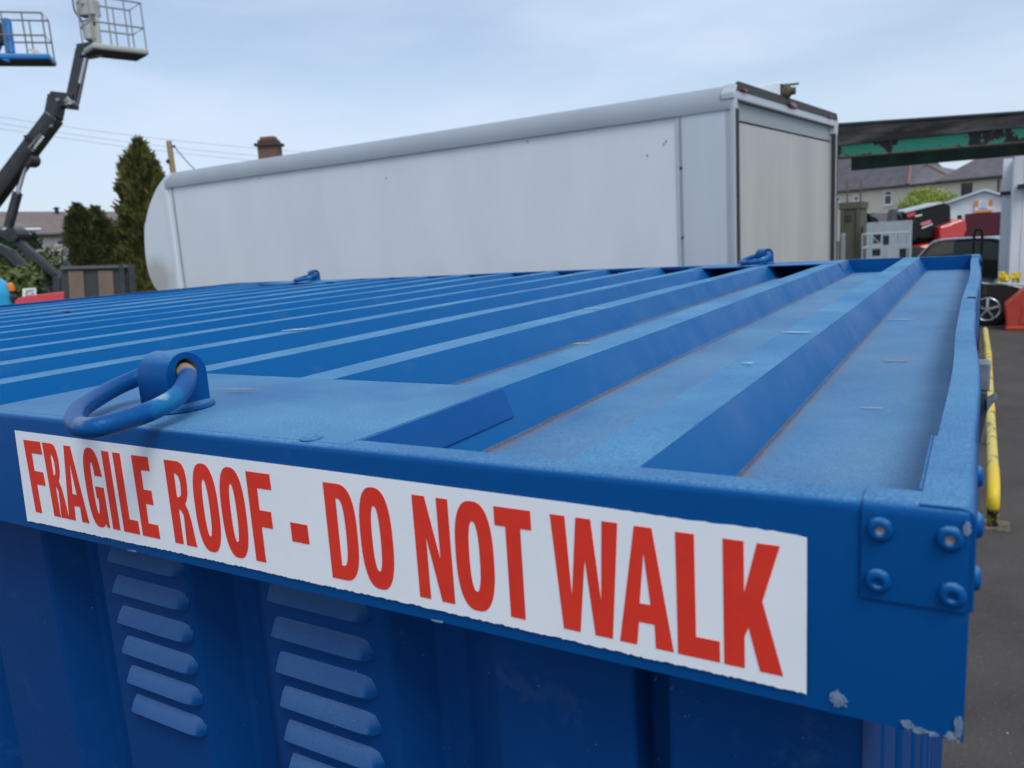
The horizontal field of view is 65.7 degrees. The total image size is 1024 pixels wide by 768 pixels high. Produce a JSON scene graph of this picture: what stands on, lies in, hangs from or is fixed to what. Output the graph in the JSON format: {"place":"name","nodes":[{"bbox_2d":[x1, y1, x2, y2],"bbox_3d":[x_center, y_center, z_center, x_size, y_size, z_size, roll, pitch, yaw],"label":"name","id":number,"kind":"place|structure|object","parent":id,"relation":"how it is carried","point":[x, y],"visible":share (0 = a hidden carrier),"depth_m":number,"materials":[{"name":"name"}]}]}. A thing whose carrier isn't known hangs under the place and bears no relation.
{"place":"outdoors","nodes":[
{"label":"outdoors","id":0,"kind":"place"},
{"bbox_2d":[0,218,40,254],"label":"ivy house","id":1,"kind":"structure","parent":0,"point":[29,227],"depth_m":32.41,"materials":[{"name":"white tile"}]},
{"bbox_2d":[0,231,43,252],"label":"ivy","id":2,"kind":"object","parent":1,"relation":"attached to","point":[32,242],"visible":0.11,"depth_m":32.80,"materials":[{"name":"green plant"}]},
{"bbox_2d":[0,207,117,251],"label":"terraced house","id":3,"kind":"structure","parent":0,"point":[49,224],"depth_m":46.33,"materials":[{"name":"brown tile"}]},
{"bbox_2d":[55,237,63,246],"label":"window","id":4,"kind":"structure","parent":3,"relation":"in","point":[58,240],"depth_m":45.78,"materials":[{"name":"white"}]},
{"bbox_2d":[0,128,243,159],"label":"power line","id":5,"kind":"object","parent":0,"point":[125,146],"visible":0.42,"depth_m":50.52,"materials":[{"name":"grey"}]},
{"bbox_2d":[0,123,253,155],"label":"power line","id":6,"kind":"object","parent":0,"point":[131,142],"visible":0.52,"depth_m":50.54,"materials":[{"name":"grey"}]},
{"bbox_2d":[2,117,303,151],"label":"power line","id":7,"kind":"object","parent":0,"point":[148,137],"visible":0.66,"depth_m":51.32,"materials":[{"name":"grey"}]},
{"bbox_2d":[254,136,284,158],"bbox_3d":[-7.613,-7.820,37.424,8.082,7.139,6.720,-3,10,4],"label":"chimney","id":8,"kind":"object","parent":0,"point":[269,146],"depth_m":34.18,"materials":[{"name":"brown brick"}]},
{"bbox_2d":[0,0,1023,211],"label":"sky","id":9,"kind":"structure","parent":0,"point":[309,75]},
{"bbox_2d":[866,213,887,258],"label":"shed","id":10,"kind":"structure","parent":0,"point":[876,217],"depth_m":32.70,"materials":[{"name":"black"}]},
{"bbox_2d":[837,159,941,240],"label":"cream house","id":11,"kind":"structure","parent":0,"point":[884,190],"depth_m":74.91,"materials":[{"name":"grey stone"}]},
{"bbox_2d":[837,195,841,202],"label":"window","id":12,"kind":"structure","parent":11,"relation":"in","point":[839,196],"depth_m":77.85,"materials":[{"name":"white"}]},
{"bbox_2d":[853,194,858,201],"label":"window","id":13,"kind":"structure","parent":11,"relation":"in","point":[856,196],"depth_m":76.36,"materials":[{"name":"white"}]},
{"bbox_2d":[882,190,892,206],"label":"window","id":14,"kind":"structure","parent":11,"relation":"in","point":[888,195],"depth_m":73.66,"materials":[{"name":"white"}]},
{"bbox_2d":[837,241,1023,767],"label":"ground","id":15,"kind":"structure","parent":0,"point":[993,736],"depth_m":4.26,"materials":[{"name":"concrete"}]},
{"bbox_2d":[0,278,17,304],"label":"cyan machine","id":16,"kind":"object","parent":15,"relation":"on","point":[8,295],"visible":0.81,"depth_m":10.95,"materials":[{"name":"blue paint"}]},
{"bbox_2d":[0,11,56,66],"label":"boom lift","id":17,"kind":"object","parent":15,"relation":"on","point":[10,56],"visible":1,"depth_m":18.72,"materials":[{"name":"blue paint"}]},
{"bbox_2d":[0,242,61,297],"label":"garden bush","id":18,"kind":"object","parent":15,"relation":"on","point":[20,279],"visible":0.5,"depth_m":18.28,"materials":[{"name":"green plant"}]},
{"bbox_2d":[15,292,63,303],"bbox_3d":[-7.141,-0.513,12.148,0.798,1.750,0.705,-3,10,1],"label":"red cover","id":19,"kind":"object","parent":15,"relation":"on","point":[44,297],"visible":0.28,"depth_m":12.00,"materials":[{"name":"red paint"}]},
{"bbox_2d":[23,288,36,295],"bbox_3d":[-8.486,-0.811,14.141,0.252,1.788,0.077,-4,10,0],"label":"white sign","id":20,"kind":"object","parent":19,"relation":"on","point":[28,291],"visible":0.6,"depth_m":14.00,"materials":[{"name":"white"}]},
{"bbox_2d":[38,245,69,264],"bbox_3d":[-12.070,-2.356,21.213,0.780,2.742,0.746,-5,10,-10],"label":"blossom bush","id":21,"kind":"object","parent":15,"relation":"on","point":[56,251],"visible":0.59,"depth_m":20.84,"materials":[{"name":"white plant"}]},
{"bbox_2d":[0,0,148,293],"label":"boom lift","id":22,"kind":"object","parent":15,"relation":"on","point":[25,157],"visible":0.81,"depth_m":18.38,"materials":[{"name":"grey paint"}]},
{"bbox_2d":[59,201,116,265],"bbox_3d":[-12.463,-3.352,23.301,2.009,4.017,1.963,2,12,30],"label":"conifer","id":23,"kind":"object","parent":15,"relation":"on","point":[79,224],"visible":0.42,"depth_m":22.89,"materials":[{"name":"green plant"}]},
{"bbox_2d":[60,261,136,298],"bbox_3d":[-7.818,-1.662,15.017,1.484,1.412,0.422,-3,10,5],"label":"steel stillage","id":24,"kind":"object","parent":15,"relation":"on","point":[87,281],"visible":0.49,"depth_m":14.97,"materials":[{"name":"black metal"}]},
{"bbox_2d":[87,204,124,264],"bbox_3d":[-12.275,-3.431,23.923,1.979,3.929,1.992,2,12,30],"label":"conifer","id":25,"kind":"object","parent":15,"relation":"on","point":[109,242],"visible":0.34,"depth_m":23.45,"materials":[{"name":"green plant"}]},
{"bbox_2d":[109,134,165,292],"bbox_3d":[-11.222,-4.660,24.583,3.575,5.995,3.604,2,12,30],"label":"conifer","id":26,"kind":"object","parent":15,"relation":"on","point":[140,175],"visible":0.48,"depth_m":23.71,"materials":[{"name":"green plant"}]},
{"bbox_2d":[166,141,175,172],"bbox_3d":[-11.923,-5.485,28.460,0.372,6.280,0.424,-12,13,-40],"label":"telegraph pole","id":27,"kind":"object","parent":15,"relation":"on","point":[170,161],"visible":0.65,"depth_m":28.01,"materials":[{"name":"brown wood"}]},
{"bbox_2d":[174,147,194,168],"bbox_3d":[-11.813,-8.123,28.999,0.036,1.025,1.889,-2,10,9],"label":"service cable","id":28,"kind":"object","parent":27,"relation":"attached to","point":[184,158],"visible":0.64,"depth_m":28.69,"materials":[{"name":"grey plastic"}]},
{"bbox_2d":[144,81,837,290],"bbox_3d":[-1.039,-1.091,9.084,8.540,3.230,2.928,2,12,30],"label":"box van","id":29,"kind":"object","parent":15,"relation":"on","point":[735,173],"visible":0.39,"depth_m":6.86,"materials":[{"name":"metal"}]},
{"bbox_2d":[0,248,995,767],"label":"storage container","id":30,"kind":"object","parent":15,"relation":"on","point":[706,516],"visible":1,"depth_m":0.64,"materials":[{"name":"metal"}]},
{"bbox_2d":[841,233,845,259],"bbox_3d":[6.150,-1.865,14.737,0.086,1.854,0.100,2,12,30],"label":"slim post","id":31,"kind":"object","parent":15,"relation":"on","point":[843,235],"visible":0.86,"depth_m":14.57,"materials":[{"name":"grey metal"}]},
{"bbox_2d":[846,181,847,201],"bbox_3d":[14.507,-6.883,34.330,0.069,3.696,0.080,2,12,30],"label":"thin pole","id":32,"kind":"object","parent":15,"relation":"on","point":[846,191],"visible":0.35,"depth_m":34.06,"materials":[{"name":"brown"}]},
{"bbox_2d":[839,201,867,259],"bbox_3d":[8.664,-3.325,20.078,0.585,2.510,1.350,2,12,30],"label":"olive cabinet","id":33,"kind":"object","parent":15,"relation":"on","point":[853,221],"visible":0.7,"depth_m":19.52,"materials":[{"name":"metal"}]},
{"bbox_2d":[856,180,865,200],"bbox_3d":[15.092,-6.926,34.331,0.400,3.711,0.080,2,12,30],"label":"thin pole","id":34,"kind":"object","parent":15,"relation":"on","point":[861,192],"visible":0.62,"depth_m":34.05,"materials":[{"name":"brown"}]},
{"bbox_2d":[861,231,910,258],"bbox_3d":[8.867,-2.713,18.794,0.971,1.741,0.927,2,12,30],"label":"parked basket","id":35,"kind":"object","parent":15,"relation":"on","point":[901,252],"visible":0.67,"depth_m":18.36,"materials":[{"name":"grey metal"}]},
{"bbox_2d":[866,220,911,258],"bbox_3d":[12.083,-4.264,25.576,1.464,1.973,0.160,2,12,30],"label":"palisade fence","id":36,"kind":"object","parent":15,"relation":"on","point":[899,225],"visible":0.47,"depth_m":25.37,"materials":[{"name":"grey metal"}]},
{"bbox_2d":[886,202,965,257],"bbox_3d":[13.991,-4.853,26.752,2.680,2.476,2.022,-3,10,1],"label":"telehandler","id":37,"kind":"object","parent":15,"relation":"on","point":[931,222],"visible":0.56,"depth_m":26.50,"materials":[{"name":"black paint"}]},
{"bbox_2d":[893,186,960,209],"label":"lime tree","id":38,"kind":"object","parent":15,"relation":"on","point":[917,196],"visible":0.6,"depth_m":46.76,"materials":[{"name":"green plant"}]},
{"bbox_2d":[900,164,955,199],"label":"cream house","id":39,"kind":"structure","parent":15,"relation":"on","point":[927,175],"depth_m":71.46,"materials":[{"name":"tile"}]},
{"bbox_2d":[918,235,999,278],"bbox_3d":[11.490,-2.945,19.805,1.802,1.511,4.486,-6,10,-11],"label":"dark estate car","id":40,"kind":"object","parent":15,"relation":"on","point":[958,246],"visible":0.09,"depth_m":18.80,"materials":[{"name":"black paint"}]},
{"bbox_2d":[944,188,1001,236],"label":"gabled workshop","id":41,"kind":"structure","parent":15,"relation":"on","point":[987,222],"depth_m":34.20,"materials":[{"name":"white"}]},
{"bbox_2d":[974,200,992,212],"bbox_3d":[20.253,-7.626,34.040,0.655,0.521,0.060,2,12,30],"label":"notice board","id":42,"kind":"object","parent":41,"relation":"attached to","point":[983,206],"visible":1,"depth_m":34.02,"materials":[{"name":"white"}]},
{"bbox_2d":[972,228,983,352],"bbox_3d":[6.255,-1.151,10.691,0.132,1.883,0.036,2,12,30],"label":"black hoop","id":43,"kind":"object","parent":15,"relation":"on","point":[981,230],"visible":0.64,"depth_m":10.56,"materials":[{"name":"black paint"}]},
{"bbox_2d":[982,327,1010,532],"bbox_3d":[5.260,0.054,8.738,0.200,0.346,8.326,2,12,30],"label":"yellow barrier","id":44,"kind":"object","parent":15,"relation":"on","point":[992,522],"visible":0.96,"depth_m":5.53,"materials":[{"name":"paint"}]},
{"bbox_2d":[980,277,1023,325],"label":"black coupe","id":45,"kind":"object","parent":15,"relation":"on","point":[995,294],"visible":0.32,"depth_m":14.53,"materials":[{"name":"black paint"}]},
{"bbox_2d":[998,158,1011,278],"bbox_3d":[10.171,-3.035,16.298,0.290,3.104,0.300,2,12,30],"label":"white post","id":46,"kind":"object","parent":15,"relation":"on","point":[1005,193],"visible":0.48,"depth_m":16.16,"materials":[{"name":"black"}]},
{"bbox_2d":[997,271,1021,323],"bbox_3d":[9.331,-1.614,14.740,0.523,0.972,0.300,2,12,30],"label":"flower planter","id":47,"kind":"object","parent":15,"relation":"on","point":[1002,276],"visible":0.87,"depth_m":14.70,"materials":[{"name":"yellow"}]},
{"bbox_2d":[1004,287,1023,330],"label":"orange barrier","id":48,"kind":"object","parent":15,"relation":"on","point":[1014,310],"visible":1,"depth_m":13.89,"materials":[{"name":"red plastic"}]},
{"bbox_2d":[1007,156,1023,283],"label":"boarded building","id":49,"kind":"structure","parent":15,"relation":"on","point":[1015,261],"depth_m":14.90,"materials":[{"name":"grey"}]},
{"bbox_2d":[838,111,1023,170],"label":"overhead beam","id":50,"kind":"structure","parent":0,"point":[864,145],"depth_m":12.81,"materials":[{"name":"green"}]},
{"bbox_2d":[935,155,1023,198],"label":"cream house","id":51,"kind":"structure","parent":0,"point":[975,175],"depth_m":58.62,"materials":[{"name":"grey stone"}]},
{"bbox_2d":[961,183,971,195],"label":"window","id":52,"kind":"structure","parent":51,"relation":"in","point":[966,188],"depth_m":58.62,"materials":[{"name":"black glass"}]}
]}

